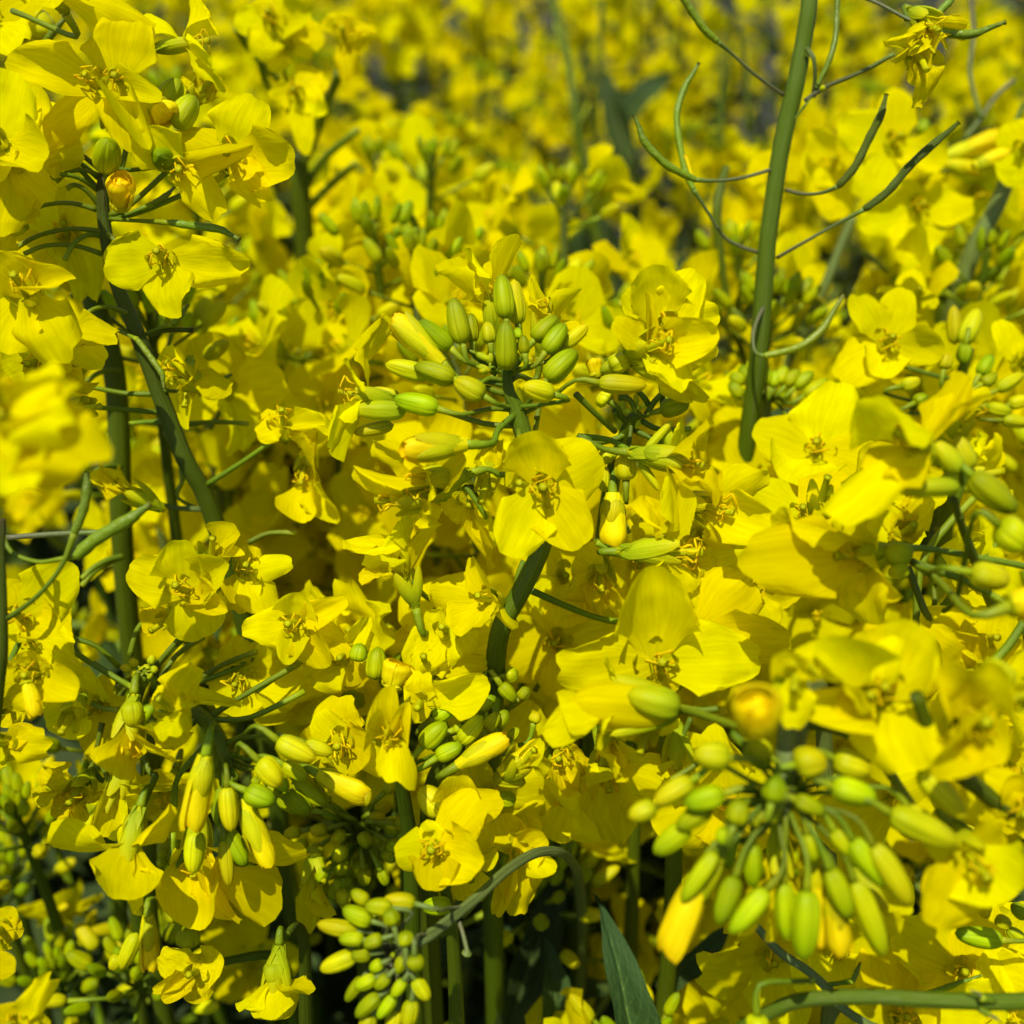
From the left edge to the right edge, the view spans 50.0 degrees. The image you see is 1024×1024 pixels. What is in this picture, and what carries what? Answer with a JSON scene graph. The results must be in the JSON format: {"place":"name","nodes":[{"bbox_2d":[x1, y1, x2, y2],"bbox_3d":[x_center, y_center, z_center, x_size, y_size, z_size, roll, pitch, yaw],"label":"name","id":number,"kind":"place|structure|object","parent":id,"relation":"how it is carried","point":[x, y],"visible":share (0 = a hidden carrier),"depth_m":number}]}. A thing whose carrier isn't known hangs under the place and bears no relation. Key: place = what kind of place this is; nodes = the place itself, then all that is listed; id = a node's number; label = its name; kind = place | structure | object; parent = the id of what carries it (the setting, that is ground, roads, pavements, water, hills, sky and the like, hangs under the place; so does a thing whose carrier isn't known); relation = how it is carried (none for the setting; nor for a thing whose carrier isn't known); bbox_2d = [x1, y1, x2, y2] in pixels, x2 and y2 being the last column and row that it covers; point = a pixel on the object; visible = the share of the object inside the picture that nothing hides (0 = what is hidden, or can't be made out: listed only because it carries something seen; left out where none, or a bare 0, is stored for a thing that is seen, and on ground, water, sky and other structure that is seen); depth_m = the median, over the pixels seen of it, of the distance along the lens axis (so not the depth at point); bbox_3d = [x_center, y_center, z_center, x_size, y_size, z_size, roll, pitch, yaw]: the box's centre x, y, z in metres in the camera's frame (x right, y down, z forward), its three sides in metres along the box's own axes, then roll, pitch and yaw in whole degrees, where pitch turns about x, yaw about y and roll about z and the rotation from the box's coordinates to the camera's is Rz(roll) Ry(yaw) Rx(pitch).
{"place":"outdoors","nodes":[
{"label":"outdoors","id":0,"kind":"place"},
{"bbox_2d":[0,0,1023,1023],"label":"foliage","id":1,"kind":"object","parent":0,"point":[84,873],"visible":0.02,"depth_m":0.66},
{"bbox_2d":[0,0,1023,537],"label":"ground","id":2,"kind":"structure","parent":0,"point":[548,18],"depth_m":8.73},
{"bbox_2d":[0,906,60,1023],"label":"rapeseed plant","id":3,"kind":"object","parent":2,"relation":"on","point":[29,1004],"visible":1,"depth_m":0.13},
{"bbox_2d":[0,561,91,769],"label":"rapeseed plant","id":4,"kind":"object","parent":2,"relation":"on","point":[45,668],"visible":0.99,"depth_m":0.15},
{"bbox_2d":[0,760,102,997],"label":"rapeseed plant","id":5,"kind":"object","parent":2,"relation":"on","point":[29,771],"visible":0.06,"depth_m":0.24},
{"bbox_2d":[0,361,112,495],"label":"rapeseed plant","id":6,"kind":"object","parent":2,"relation":"on","point":[52,438],"visible":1,"depth_m":0.10},
{"bbox_2d":[0,798,114,1023],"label":"rapeseed plant","id":7,"kind":"object","parent":2,"relation":"on","point":[19,892],"visible":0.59,"depth_m":0.23},
{"bbox_2d":[0,68,118,417],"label":"rapeseed plant","id":8,"kind":"object","parent":2,"relation":"on","point":[39,328],"visible":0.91,"depth_m":0.15},
{"bbox_2d":[0,495,122,1018],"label":"rapeseed plant","id":9,"kind":"object","parent":2,"relation":"on","point":[57,520],"visible":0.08,"depth_m":0.36},
{"bbox_2d":[0,878,134,1023],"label":"rapeseed plant","id":10,"kind":"object","parent":2,"relation":"on","point":[55,960],"visible":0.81,"depth_m":0.22},
{"bbox_2d":[0,472,152,728],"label":"rapeseed plant","id":11,"kind":"object","parent":2,"relation":"on","point":[90,543],"visible":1,"depth_m":0.14},
{"bbox_2d":[25,674,155,1023],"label":"rapeseed plant","id":12,"kind":"object","parent":2,"relation":"on","point":[126,1008],"visible":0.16,"depth_m":0.23},
{"bbox_2d":[0,123,192,1023],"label":"rapeseed plant","id":13,"kind":"object","parent":2,"relation":"on","point":[155,236],"visible":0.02,"depth_m":0.26},
{"bbox_2d":[0,205,197,691],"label":"rapeseed plant","id":14,"kind":"object","parent":2,"relation":"on","point":[27,506],"visible":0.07,"depth_m":0.28},
{"bbox_2d":[0,754,203,1023],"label":"rapeseed plant","id":15,"kind":"object","parent":2,"relation":"on","point":[16,791],"visible":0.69,"depth_m":0.20},
{"bbox_2d":[0,0,215,1023],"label":"rapeseed plant","id":16,"kind":"object","parent":2,"relation":"on","point":[16,31],"visible":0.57,"depth_m":0.20},
{"bbox_2d":[46,902,219,1023],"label":"rapeseed plant","id":17,"kind":"object","parent":2,"relation":"on","point":[87,937],"visible":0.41,"depth_m":0.20},
{"bbox_2d":[4,0,339,1023],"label":"rapeseed plant","id":18,"kind":"object","parent":2,"relation":"on","point":[246,150],"visible":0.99,"depth_m":0.16},
{"bbox_2d":[91,822,268,1023],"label":"rapeseed plant","id":19,"kind":"object","parent":2,"relation":"on","point":[223,937],"visible":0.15,"depth_m":0.22},
{"bbox_2d":[31,661,332,1023],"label":"rapeseed plant","id":20,"kind":"object","parent":2,"relation":"on","point":[196,884],"visible":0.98,"depth_m":0.15},
{"bbox_2d":[91,66,288,494],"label":"rapeseed plant","id":21,"kind":"object","parent":2,"relation":"on","point":[180,210],"visible":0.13,"depth_m":0.29},
{"bbox_2d":[108,896,298,1023],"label":"rapeseed plant","id":22,"kind":"object","parent":2,"relation":"on","point":[187,974],"visible":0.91,"depth_m":0.16},
{"bbox_2d":[73,498,345,1023],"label":"rapeseed plant","id":23,"kind":"object","parent":2,"relation":"on","point":[97,629],"visible":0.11,"depth_m":0.25},
{"bbox_2d":[89,305,334,939],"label":"rapeseed plant","id":24,"kind":"object","parent":2,"relation":"on","point":[146,466],"visible":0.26,"depth_m":0.23},
{"bbox_2d":[101,238,389,1023],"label":"rapeseed plant","id":25,"kind":"object","parent":2,"relation":"on","point":[205,311],"visible":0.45,"depth_m":0.20},
{"bbox_2d":[122,172,380,952],"bbox_3d":[-0.077,0.444,0.540,0.213,1.192,0.315,-16,34,-25],"label":"rapeseed plant","id":26,"kind":"object","parent":2,"relation":"on","point":[260,245],"visible":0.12,"depth_m":0.28},
{"bbox_2d":[213,861,298,1023],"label":"rapeseed plant","id":27,"kind":"object","parent":2,"relation":"on","point":[236,982],"visible":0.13,"depth_m":0.23},
{"bbox_2d":[198,0,314,273],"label":"rapeseed plant","id":28,"kind":"object","parent":2,"relation":"on","point":[244,59],"visible":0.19,"depth_m":0.74},
{"bbox_2d":[235,921,315,1023],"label":"rapeseed plant","id":29,"kind":"object","parent":2,"relation":"on","point":[275,996],"visible":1,"depth_m":0.15},
{"bbox_2d":[161,620,391,1023],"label":"rapeseed plant","id":30,"kind":"object","parent":2,"relation":"on","point":[329,997],"visible":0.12,"depth_m":0.28},
{"bbox_2d":[212,10,344,261],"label":"rapeseed plant","id":31,"kind":"object","parent":2,"relation":"on","point":[245,81],"visible":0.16,"depth_m":0.59},
{"bbox_2d":[74,521,491,1023],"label":"rapeseed plant","id":32,"kind":"object","parent":2,"relation":"on","point":[309,624],"visible":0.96,"depth_m":0.16},
{"bbox_2d":[190,300,395,884],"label":"rapeseed plant","id":33,"kind":"object","parent":2,"relation":"on","point":[209,445],"visible":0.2,"depth_m":0.25},
{"bbox_2d":[225,358,365,978],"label":"rapeseed plant","id":34,"kind":"object","parent":2,"relation":"on","point":[276,456],"visible":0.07,"depth_m":0.26},
{"bbox_2d":[224,44,369,243],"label":"rapeseed plant","id":35,"kind":"object","parent":2,"relation":"on","point":[334,130],"visible":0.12,"depth_m":0.55},
{"bbox_2d":[233,0,375,361],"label":"rapeseed plant","id":36,"kind":"object","parent":2,"relation":"on","point":[279,34],"visible":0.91,"depth_m":0.23},
{"bbox_2d":[208,232,430,959],"bbox_3d":[-0.103,0.459,0.520,0.244,1.184,0.236,22,36,32],"label":"rapeseed plant","id":37,"kind":"object","parent":2,"relation":"on","point":[267,482],"visible":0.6,"depth_m":0.22},
{"bbox_2d":[284,781,400,1002],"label":"rapeseed plant","id":38,"kind":"object","parent":2,"relation":"on","point":[313,905],"visible":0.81,"depth_m":0.17},
{"bbox_2d":[270,0,432,273],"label":"rapeseed plant","id":39,"kind":"object","parent":2,"relation":"on","point":[421,21],"visible":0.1,"depth_m":0.69},
{"bbox_2d":[252,688,483,1023],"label":"rapeseed plant","id":40,"kind":"object","parent":2,"relation":"on","point":[374,784],"visible":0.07,"depth_m":0.23},
{"bbox_2d":[310,119,455,765],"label":"rapeseed plant","id":41,"kind":"object","parent":2,"relation":"on","point":[368,145],"visible":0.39,"depth_m":0.29},
{"bbox_2d":[283,196,498,1016],"bbox_3d":[-0.051,0.449,0.528,0.308,1.196,0.208,-8,31,-14],"label":"rapeseed plant","id":42,"kind":"object","parent":2,"relation":"on","point":[307,321],"visible":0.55,"depth_m":0.22},
{"bbox_2d":[262,225,524,838],"bbox_3d":[0.026,0.448,0.534,0.242,1.192,0.234,2,29,2],"label":"rapeseed plant","id":43,"kind":"object","parent":2,"relation":"on","point":[434,294],"visible":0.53,"depth_m":0.21},
{"bbox_2d":[298,616,489,1023],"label":"rapeseed plant","id":44,"kind":"object","parent":2,"relation":"on","point":[461,693],"visible":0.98,"depth_m":0.15},
{"bbox_2d":[347,102,481,203],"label":"rapeseed plant","id":45,"kind":"object","parent":2,"relation":"on","point":[436,118],"visible":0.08,"depth_m":0.41},
{"bbox_2d":[313,187,517,949],"bbox_3d":[0.007,0.458,0.516,0.295,1.191,0.200,-2,30,-4],"label":"rapeseed plant","id":46,"kind":"object","parent":2,"relation":"on","point":[430,223],"visible":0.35,"depth_m":0.24},
{"bbox_2d":[349,2,485,111],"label":"rapeseed plant","id":47,"kind":"object","parent":2,"relation":"on","point":[470,47],"visible":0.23,"depth_m":0.84},
{"bbox_2d":[336,113,512,402],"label":"rapeseed plant","id":48,"kind":"object","parent":2,"relation":"on","point":[416,165],"visible":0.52,"depth_m":0.28},
{"bbox_2d":[352,0,524,193],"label":"rapeseed plant","id":49,"kind":"object","parent":2,"relation":"on","point":[397,65],"visible":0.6,"depth_m":0.67},
{"bbox_2d":[325,623,557,1023],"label":"rapeseed plant","id":50,"kind":"object","parent":2,"relation":"on","point":[474,938],"visible":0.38,"depth_m":0.22},
{"bbox_2d":[377,0,515,157],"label":"rapeseed plant","id":51,"kind":"object","parent":2,"relation":"on","point":[431,36],"visible":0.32,"depth_m":0.77},
{"bbox_2d":[317,846,586,1023],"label":"rapeseed plant","id":52,"kind":"object","parent":2,"relation":"on","point":[383,913],"visible":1,"depth_m":0.13},
{"bbox_2d":[374,59,560,225],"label":"rapeseed plant","id":53,"kind":"object","parent":2,"relation":"on","point":[466,84],"visible":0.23,"depth_m":0.61},
{"bbox_2d":[394,699,556,1023],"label":"rapeseed plant","id":54,"kind":"object","parent":2,"relation":"on","point":[461,839],"visible":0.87,"depth_m":0.15},
{"bbox_2d":[438,112,514,232],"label":"rapeseed plant","id":55,"kind":"object","parent":2,"relation":"on","point":[487,140],"visible":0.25,"depth_m":0.44},
{"bbox_2d":[381,658,588,1023],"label":"rapeseed plant","id":56,"kind":"object","parent":2,"relation":"on","point":[444,742],"visible":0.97,"depth_m":0.15},
{"bbox_2d":[327,234,646,1023],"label":"rapeseed plant","id":57,"kind":"object","parent":2,"relation":"on","point":[553,484],"visible":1,"depth_m":0.15},
{"bbox_2d":[348,322,633,1023],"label":"rapeseed plant","id":58,"kind":"object","parent":2,"relation":"on","point":[383,589],"visible":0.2,"depth_m":0.21},
{"bbox_2d":[450,72,575,252],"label":"rapeseed plant","id":59,"kind":"object","parent":2,"relation":"on","point":[543,84],"visible":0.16,"depth_m":0.86},
{"bbox_2d":[487,38,579,193],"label":"rapeseed plant","id":60,"kind":"object","parent":2,"relation":"on","point":[536,67],"visible":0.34,"depth_m":0.94},
{"bbox_2d":[432,245,658,941],"bbox_3d":[0.046,0.438,0.555,0.232,1.187,0.206,7,30,12],"label":"rapeseed plant","id":61,"kind":"object","parent":2,"relation":"on","point":[588,271],"visible":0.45,"depth_m":0.21},
{"bbox_2d":[479,98,630,241],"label":"rapeseed plant","id":62,"kind":"object","parent":2,"relation":"on","point":[577,187],"visible":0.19,"depth_m":0.68},
{"bbox_2d":[502,840,635,1023],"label":"rapeseed plant","id":63,"kind":"object","parent":2,"relation":"on","point":[606,850],"visible":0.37,"depth_m":0.21},
{"bbox_2d":[466,143,676,426],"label":"rapeseed plant","id":64,"kind":"object","parent":2,"relation":"on","point":[551,227],"visible":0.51,"depth_m":0.26},
{"bbox_2d":[505,0,691,230],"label":"rapeseed plant","id":65,"kind":"object","parent":2,"relation":"on","point":[588,18],"visible":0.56,"depth_m":0.81},
{"bbox_2d":[495,846,727,1023],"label":"rapeseed plant","id":66,"kind":"object","parent":2,"relation":"on","point":[536,971],"visible":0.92,"depth_m":0.20},
{"bbox_2d":[503,635,728,1022],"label":"rapeseed plant","id":67,"kind":"object","parent":2,"relation":"on","point":[597,988],"visible":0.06,"depth_m":0.22},
{"bbox_2d":[488,296,744,867],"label":"rapeseed plant","id":68,"kind":"object","parent":2,"relation":"on","point":[574,417],"visible":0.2,"depth_m":0.20},
{"bbox_2d":[543,0,692,298],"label":"rapeseed plant","id":69,"kind":"object","parent":2,"relation":"on","point":[625,29],"visible":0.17,"depth_m":0.93},
{"bbox_2d":[548,0,689,301],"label":"rapeseed plant","id":70,"kind":"object","parent":2,"relation":"on","point":[618,112],"visible":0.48,"depth_m":0.46},
{"bbox_2d":[525,969,739,1023],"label":"rapeseed plant","id":71,"kind":"object","parent":2,"relation":"on","point":[697,1008],"visible":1,"depth_m":0.19},
{"bbox_2d":[505,565,790,1019],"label":"rapeseed plant","id":72,"kind":"object","parent":2,"relation":"on","point":[714,631],"visible":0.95,"depth_m":0.15},
{"bbox_2d":[528,264,799,1001],"bbox_3d":[0.024,0.483,0.458,0.044,1.205,0.061,0,30,0],"label":"rapeseed plant","id":73,"kind":"object","parent":2,"relation":"on","point":[665,331],"visible":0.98,"depth_m":0.15},
{"bbox_2d":[599,0,734,224],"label":"rapeseed plant","id":74,"kind":"object","parent":2,"relation":"on","point":[621,62],"visible":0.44,"depth_m":0.85},
{"bbox_2d":[587,727,802,1019],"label":"rapeseed plant","id":75,"kind":"object","parent":2,"relation":"on","point":[648,964],"visible":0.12,"depth_m":0.24},
{"bbox_2d":[628,0,768,252],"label":"rapeseed plant","id":76,"kind":"object","parent":2,"relation":"on","point":[707,58],"visible":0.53,"depth_m":0.77},
{"bbox_2d":[565,620,864,931],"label":"rapeseed plant","id":77,"kind":"object","parent":2,"relation":"on","point":[724,696],"visible":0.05,"depth_m":0.23},
{"bbox_2d":[639,118,812,424],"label":"rapeseed plant","id":78,"kind":"object","parent":2,"relation":"on","point":[658,226],"visible":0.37,"depth_m":0.48},
{"bbox_2d":[653,839,820,1023],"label":"rapeseed plant","id":79,"kind":"object","parent":2,"relation":"on","point":[740,1005],"visible":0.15,"depth_m":0.23},
{"bbox_2d":[650,0,830,363],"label":"rapeseed plant","id":80,"kind":"object","parent":2,"relation":"on","point":[786,22],"visible":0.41,"depth_m":0.87},
{"bbox_2d":[569,404,921,954],"bbox_3d":[0.104,0.467,0.530,0.243,1.163,0.236,3,31,4],"label":"rapeseed plant","id":81,"kind":"object","parent":2,"relation":"on","point":[804,621],"visible":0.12,"depth_m":0.21},
{"bbox_2d":[648,218,845,878],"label":"rapeseed plant","id":82,"kind":"object","parent":2,"relation":"on","point":[793,262],"visible":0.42,"depth_m":0.25},
{"bbox_2d":[692,0,824,356],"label":"rapeseed plant","id":83,"kind":"object","parent":2,"relation":"on","point":[778,63],"visible":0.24,"depth_m":0.95},
{"bbox_2d":[688,249,844,414],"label":"rapeseed plant","id":84,"kind":"object","parent":2,"relation":"on","point":[799,294],"visible":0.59,"depth_m":0.23},
{"bbox_2d":[708,360,828,470],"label":"rapeseed plant","id":85,"kind":"object","parent":2,"relation":"on","point":[726,419],"visible":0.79,"depth_m":0.20},
{"bbox_2d":[628,680,966,1023],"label":"rapeseed plant","id":86,"kind":"object","parent":2,"relation":"on","point":[728,802],"visible":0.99,"depth_m":0.12},
{"bbox_2d":[591,0,1023,364],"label":"rapeseed plant","id":87,"kind":"object","parent":2,"relation":"on","point":[716,213],"visible":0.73,"depth_m":0.26},
{"bbox_2d":[633,0,1006,462],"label":"rapeseed plant","id":88,"kind":"object","parent":2,"relation":"on","point":[928,31],"visible":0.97,"depth_m":0.18},
{"bbox_2d":[701,79,954,345],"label":"rapeseed plant","id":89,"kind":"object","parent":2,"relation":"on","point":[846,98],"visible":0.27,"depth_m":0.48},
{"bbox_2d":[786,2,880,259],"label":"rapeseed plant","id":90,"kind":"object","parent":2,"relation":"on","point":[854,21],"visible":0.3,"depth_m":0.75},
{"bbox_2d":[783,217,888,368],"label":"rapeseed plant","id":91,"kind":"object","parent":2,"relation":"on","point":[817,302],"visible":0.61,"depth_m":0.24},
{"bbox_2d":[761,106,912,398],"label":"rapeseed plant","id":92,"kind":"object","parent":2,"relation":"on","point":[815,117],"visible":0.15,"depth_m":0.46},
{"bbox_2d":[770,0,910,224],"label":"rapeseed plant","id":93,"kind":"object","parent":2,"relation":"on","point":[890,25],"visible":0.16,"depth_m":0.87},
{"bbox_2d":[830,34,909,287],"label":"rapeseed plant","id":94,"kind":"object","parent":2,"relation":"on","point":[890,74],"visible":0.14,"depth_m":0.84},
{"bbox_2d":[717,269,1023,604],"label":"rapeseed plant","id":95,"kind":"object","parent":2,"relation":"on","point":[809,434],"visible":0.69,"depth_m":0.19},
{"bbox_2d":[735,978,1023,1023],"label":"rapeseed plant","id":96,"kind":"object","parent":2,"relation":"on","point":[984,1003],"visible":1,"depth_m":0.13},
{"bbox_2d":[737,441,1023,664],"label":"rapeseed plant","id":97,"kind":"object","parent":2,"relation":"on","point":[798,548],"visible":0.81,"depth_m":0.14},
{"bbox_2d":[746,87,1023,567],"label":"rapeseed plant","id":98,"kind":"object","parent":2,"relation":"on","point":[971,195],"visible":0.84,"depth_m":0.24},
{"bbox_2d":[755,901,1023,1023],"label":"rapeseed plant","id":99,"kind":"object","parent":2,"relation":"on","point":[921,954],"visible":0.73,"depth_m":0.15},
{"bbox_2d":[785,0,999,344],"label":"rapeseed plant","id":100,"kind":"object","parent":2,"relation":"on","point":[950,106],"visible":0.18,"depth_m":0.89},
{"bbox_2d":[770,605,1023,835],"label":"rapeseed plant","id":101,"kind":"object","parent":2,"relation":"on","point":[955,732],"visible":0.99,"depth_m":0.12},
{"bbox_2d":[812,743,1023,961],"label":"rapeseed plant","id":102,"kind":"object","parent":2,"relation":"on","point":[979,868],"visible":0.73,"depth_m":0.12},
{"bbox_2d":[816,371,1023,731],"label":"rapeseed plant","id":103,"kind":"object","parent":2,"relation":"on","point":[883,478],"visible":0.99,"depth_m":0.12},
{"bbox_2d":[823,246,1023,539],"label":"rapeseed plant","id":104,"kind":"object","parent":2,"relation":"on","point":[1014,484],"visible":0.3,"depth_m":0.26},
{"bbox_2d":[825,254,1023,687],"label":"rapeseed plant","id":105,"kind":"object","parent":2,"relation":"on","point":[871,283],"visible":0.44,"depth_m":0.24},
{"bbox_2d":[855,187,1023,408],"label":"rapeseed plant","id":106,"kind":"object","parent":2,"relation":"on","point":[1011,221],"visible":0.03,"depth_m":0.30},
{"bbox_2d":[862,58,1023,594],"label":"rapeseed plant","id":107,"kind":"object","parent":2,"relation":"on","point":[990,80],"visible":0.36,"depth_m":0.51},
{"bbox_2d":[882,223,1023,603],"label":"rapeseed plant","id":108,"kind":"object","parent":2,"relation":"on","point":[913,243],"visible":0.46,"depth_m":0.23},
{"bbox_2d":[907,0,1023,237],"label":"rapeseed plant","id":109,"kind":"object","parent":2,"relation":"on","point":[1012,29],"visible":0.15,"depth_m":0.73},
{"bbox_2d":[919,423,1023,911],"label":"rapeseed plant","id":110,"kind":"object","parent":2,"relation":"on","point":[1014,457],"visible":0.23,"depth_m":0.23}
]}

